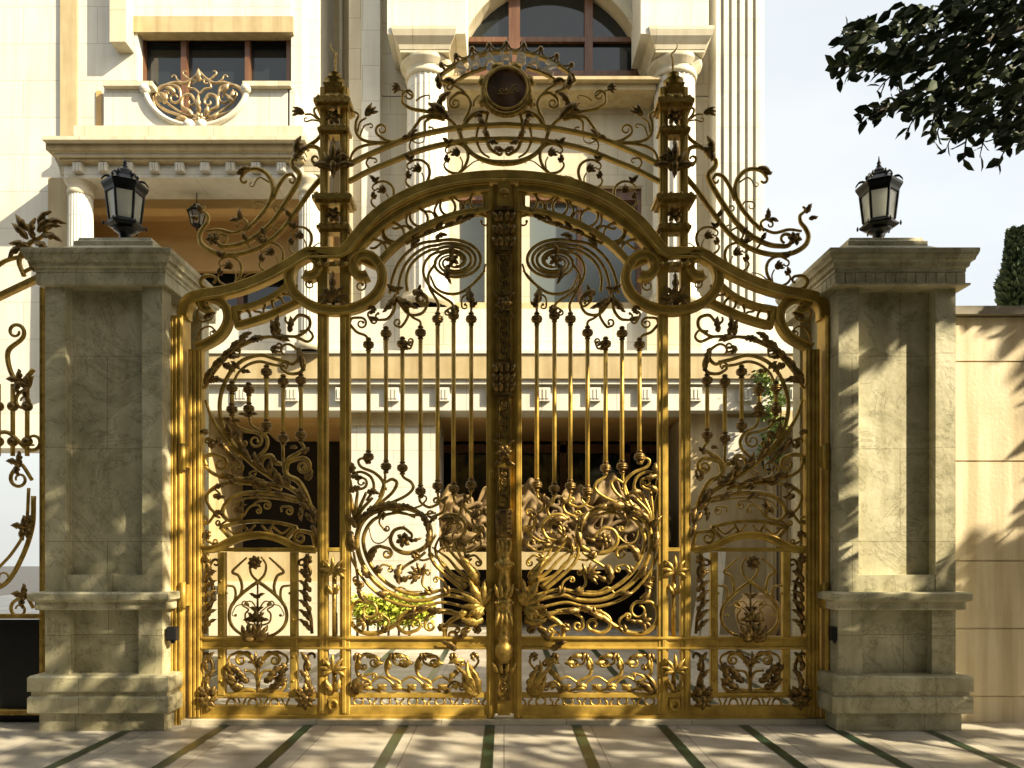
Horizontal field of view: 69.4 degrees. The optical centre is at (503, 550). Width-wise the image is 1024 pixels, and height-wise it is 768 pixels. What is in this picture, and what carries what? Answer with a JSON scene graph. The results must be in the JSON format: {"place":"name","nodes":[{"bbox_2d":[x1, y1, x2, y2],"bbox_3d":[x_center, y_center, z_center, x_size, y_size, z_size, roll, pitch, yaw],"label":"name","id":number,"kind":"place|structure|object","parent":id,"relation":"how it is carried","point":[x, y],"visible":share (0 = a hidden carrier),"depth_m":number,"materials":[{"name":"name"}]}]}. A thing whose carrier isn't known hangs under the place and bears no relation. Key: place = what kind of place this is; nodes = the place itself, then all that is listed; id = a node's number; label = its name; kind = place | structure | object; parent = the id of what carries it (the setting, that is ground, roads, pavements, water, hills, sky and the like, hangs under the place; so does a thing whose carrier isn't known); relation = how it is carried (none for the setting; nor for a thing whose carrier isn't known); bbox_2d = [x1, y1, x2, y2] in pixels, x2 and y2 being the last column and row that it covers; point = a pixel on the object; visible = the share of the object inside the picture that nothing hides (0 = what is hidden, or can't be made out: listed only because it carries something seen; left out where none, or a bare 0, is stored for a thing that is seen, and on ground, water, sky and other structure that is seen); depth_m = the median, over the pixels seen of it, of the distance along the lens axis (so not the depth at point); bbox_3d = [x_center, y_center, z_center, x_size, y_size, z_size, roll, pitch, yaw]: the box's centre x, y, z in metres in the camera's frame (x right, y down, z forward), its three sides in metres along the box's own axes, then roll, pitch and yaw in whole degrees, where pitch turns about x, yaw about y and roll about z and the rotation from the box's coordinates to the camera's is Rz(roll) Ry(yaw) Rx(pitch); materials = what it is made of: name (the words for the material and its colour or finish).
{"place":"outdoors","nodes":[
{"label":"outdoors","id":0,"kind":"place"},
{"bbox_2d":[0,566,38,595],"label":"ground","id":1,"kind":"structure","parent":0,"point":[28,576],"depth_m":35.74,"materials":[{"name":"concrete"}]},
{"bbox_2d":[0,211,66,721],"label":"side gate","id":2,"kind":"structure","parent":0,"point":[22,647],"depth_m":5.39,"materials":[{"name":"gold metal"}]},
{"bbox_2d":[0,594,1023,767],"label":"courtyard paving","id":3,"kind":"structure","parent":0,"point":[26,745],"depth_m":4.89,"materials":[{"name":"beige stone"}]},
{"bbox_2d":[20,238,226,730],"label":"gate pier","id":4,"kind":"structure","parent":3,"relation":"on","point":[107,599],"depth_m":5.18,"materials":[{"name":"stone"}]},
{"bbox_2d":[101,157,148,237],"bbox_3d":[-2.865,-2.620,5.590,0.297,0.720,0.326,0,0,0],"label":"pier lantern","id":5,"kind":"object","parent":4,"relation":"on","point":[126,191],"visible":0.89,"depth_m":5.52,"materials":[{"name":"black metal"}]},
{"bbox_2d":[166,626,178,643],"bbox_3d":[-2.345,0.599,5.235,0.068,0.120,0.070,0,0,0],"label":"gate sensor","id":6,"kind":"object","parent":4,"relation":"attached to","point":[172,634],"visible":1,"depth_m":5.20,"materials":[{"name":"black plastic"}]},
{"bbox_2d":[337,590,435,635],"bbox_3d":[-1.608,0.896,10.164,1.424,0.722,0.630,0,0,0],"label":"hedge","id":7,"kind":"object","parent":3,"relation":"on","point":[391,611],"visible":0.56,"depth_m":10.06,"materials":[{"name":"green plant"}]},
{"bbox_2d":[0,0,792,635],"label":"mansion","id":8,"kind":"structure","parent":3,"relation":"on","point":[80,112],"depth_m":11.10,"materials":[{"name":"white stone"}]},
{"bbox_2d":[186,193,205,230],"bbox_3d":[-4.551,-5.125,10.950,0.287,0.790,0.293,0,0,0],"label":"hanging lantern","id":9,"kind":"object","parent":8,"relation":"hanging from","point":[192,211],"visible":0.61,"depth_m":10.89,"materials":[{"name":"black metal"}]},
{"bbox_2d":[152,68,242,122],"bbox_3d":[-4.322,-6.384,10.470,1.364,0.873,0.115,0,0,0],"label":"balcony grille","id":10,"kind":"object","parent":8,"relation":"attached to","point":[189,113],"visible":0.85,"depth_m":10.48,"materials":[{"name":"metal"}]},
{"bbox_2d":[143,40,290,119],"bbox_3d":[-4.402,-7.129,11.225,2.408,1.682,0.150,0,0,0],"label":"window","id":11,"kind":"structure","parent":8,"relation":"in","point":[241,60],"depth_m":11.26,"materials":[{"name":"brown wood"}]},
{"bbox_2d":[199,273,290,308],"bbox_3d":[-4.491,-4.317,12.215,2.295,2.113,0.130,0,0,0],"label":"window","id":12,"kind":"structure","parent":8,"relation":"in","point":[227,278],"depth_m":12.26,"materials":[{"name":"black glass"}]},
{"bbox_2d":[243,434,339,547],"bbox_3d":[-4.084,-1.324,13.175,2.647,2.704,0.050,0,0,0],"label":"window","id":13,"kind":"structure","parent":8,"relation":"in","point":[274,513],"depth_m":13.15,"materials":[{"name":"black"}]},
{"bbox_2d":[459,196,484,301],"bbox_3d":[-0.515,-4.910,11.885,0.443,1.964,0.170,0,0,0],"label":"window","id":14,"kind":"structure","parent":8,"relation":"in","point":[472,231],"depth_m":11.94,"materials":[{"name":"grey glass"}]},
{"bbox_2d":[446,570,644,619],"bbox_3d":[0.746,0.657,13.350,3.566,1.200,0.100,0,0,0],"label":"garage door","id":15,"kind":"structure","parent":8,"relation":"in","point":[615,611],"depth_m":13.30,"materials":[{"name":"black"}]},
{"bbox_2d":[459,0,639,75],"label":"window","id":16,"kind":"structure","parent":8,"relation":"in","point":[582,33],"depth_m":11.90,"materials":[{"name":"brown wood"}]},
{"bbox_2d":[444,441,656,503],"bbox_3d":[1.037,-1.321,13.075,4.629,2.698,0.150,0,0,0],"label":"window","id":17,"kind":"structure","parent":8,"relation":"in","point":[649,448],"depth_m":13.12,"materials":[{"name":"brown wood"}]},
{"bbox_2d":[439,473,670,551],"bbox_3d":[0.750,-0.593,11.679,3.637,1.244,0.743,0,0,0],"label":"stone relief","id":18,"kind":"object","parent":8,"relation":"on","point":[591,526],"visible":0.45,"depth_m":11.45},
{"bbox_2d":[530,189,640,301],"bbox_3d":[1.316,-4.890,11.875,1.840,2.004,0.190,0,0,0],"label":"window","id":19,"kind":"structure","parent":8,"relation":"in","point":[539,230],"depth_m":11.94,"materials":[{"name":"grey glass"}]},
{"bbox_2d":[762,438,774,474],"bbox_3d":[3.833,-1.373,10.700,0.287,0.570,0.293,0,0,0],"label":"wall lantern","id":20,"kind":"object","parent":8,"relation":"attached to","point":[764,461],"depth_m":10.65,"materials":[{"name":"black metal"}]},
{"bbox_2d":[171,40,829,724],"bbox_3d":[0.000,-1.217,5.394,4.810,4.981,0.213,0,0,0],"label":"arched gateway","id":21,"kind":"object","parent":3,"relation":"on","point":[505,90],"visible":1,"depth_m":5.36,"materials":[{"name":"gold metal"}]},
{"bbox_2d":[188,177,516,718],"bbox_3d":[-1.102,-0.736,5.372,2.386,3.927,0.176,0,0,1],"label":"gate leaf","id":22,"kind":"object","parent":21,"relation":"attached to","point":[494,593],"visible":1,"depth_m":5.37,"materials":[{"name":"gold metal"}]},
{"bbox_2d":[514,182,819,718],"bbox_3d":[1.182,-0.721,5.370,2.224,3.897,0.179,0,0,0],"label":"gate leaf","id":23,"kind":"object","parent":21,"relation":"attached to","point":[674,702],"visible":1,"depth_m":5.37,"materials":[{"name":"gold metal"}]},
{"bbox_2d":[181,715,826,724],"bbox_3d":[0.003,1.256,5.400,4.705,0.070,0.240,0,0,0],"label":"threshold","id":24,"kind":"object","parent":3,"relation":"on","point":[503,720],"visible":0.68,"depth_m":5.31,"materials":[{"name":"beige stone"}]},
{"bbox_2d":[44,650,1020,767],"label":"paving strips","id":25,"kind":"object","parent":3,"relation":"on","point":[488,751],"visible":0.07,"depth_m":4.80,"materials":[{"name":"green stone"}]},
{"bbox_2d":[691,552,708,635],"bbox_3d":[2.776,0.632,10.425,0.111,1.250,0.898,0,0,28],"label":"leaning board","id":26,"kind":"object","parent":3,"relation":"on","point":[705,555],"visible":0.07,"depth_m":10.34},
{"bbox_2d":[701,573,708,635],"bbox_3d":[2.899,0.632,10.425,0.112,1.250,0.876,0,0,26],"label":"leaning board","id":27,"kind":"object","parent":3,"relation":"on","point":[705,630],"visible":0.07,"depth_m":10.24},
{"bbox_2d":[718,552,725,635],"bbox_3d":[3.022,0.632,10.425,0.113,1.250,0.856,0,0,23],"label":"leaning board","id":28,"kind":"object","parent":3,"relation":"on","point":[721,561],"visible":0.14,"depth_m":10.54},
{"bbox_2d":[735,593,780,635],"bbox_3d":[3.476,0.922,10.100,0.620,0.670,0.615,0,0,0],"label":"clay jar","id":29,"kind":"object","parent":3,"relation":"on","point":[768,611],"visible":0.41,"depth_m":9.88,"materials":[{"name":"ceramic"}]},
{"bbox_2d":[751,368,788,635],"bbox_3d":[3.842,-0.687,10.657,0.559,3.889,0.303,0,0,0],"label":"climbing plant","id":30,"kind":"object","parent":3,"relation":"on","point":[767,392],"visible":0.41,"depth_m":10.64,"materials":[{"name":"green plant"}]},
{"bbox_2d":[787,427,792,635],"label":"courtyard wall","id":31,"kind":"structure","parent":3,"relation":"on","point":[791,538],"depth_m":10.76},
{"bbox_2d":[775,238,979,730],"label":"gate pier","id":32,"kind":"structure","parent":3,"relation":"on","point":[894,599],"depth_m":5.19,"materials":[{"name":"stone"}]},
{"bbox_2d":[829,626,836,643],"bbox_3d":[2.345,0.599,5.235,0.068,0.120,0.070,0,0,0],"label":"gate sensor","id":33,"kind":"object","parent":32,"relation":"attached to","point":[833,633],"visible":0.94,"depth_m":5.21,"materials":[{"name":"black plastic"}]},
{"bbox_2d":[855,156,902,237],"bbox_3d":[2.835,-2.620,5.590,0.297,0.720,0.326,0,0,0],"label":"pier lantern","id":34,"kind":"object","parent":32,"relation":"on","point":[877,191],"visible":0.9,"depth_m":5.51,"materials":[{"name":"black metal"}]},
{"bbox_2d":[825,0,1023,174],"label":"shade tree","id":35,"kind":"object","parent":3,"relation":"on","point":[969,64],"visible":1,"depth_m":2.53,"materials":[{"name":"green plant"}]},
{"bbox_2d":[956,306,1023,721],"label":"boundary wall","id":36,"kind":"structure","parent":3,"relation":"on","point":[990,486],"depth_m":5.42,"materials":[{"name":"beige stone"}]},
{"bbox_2d":[993,224,1023,305],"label":"conifer tree","id":37,"kind":"object","parent":3,"relation":"on","point":[1008,287],"visible":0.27,"depth_m":10.50,"materials":[{"name":"green plant"}]},
{"bbox_2d":[0,0,1023,565],"label":"sky","id":38,"kind":"structure","parent":0,"point":[815,151],"materials":[{"name":"white"}]}
]}

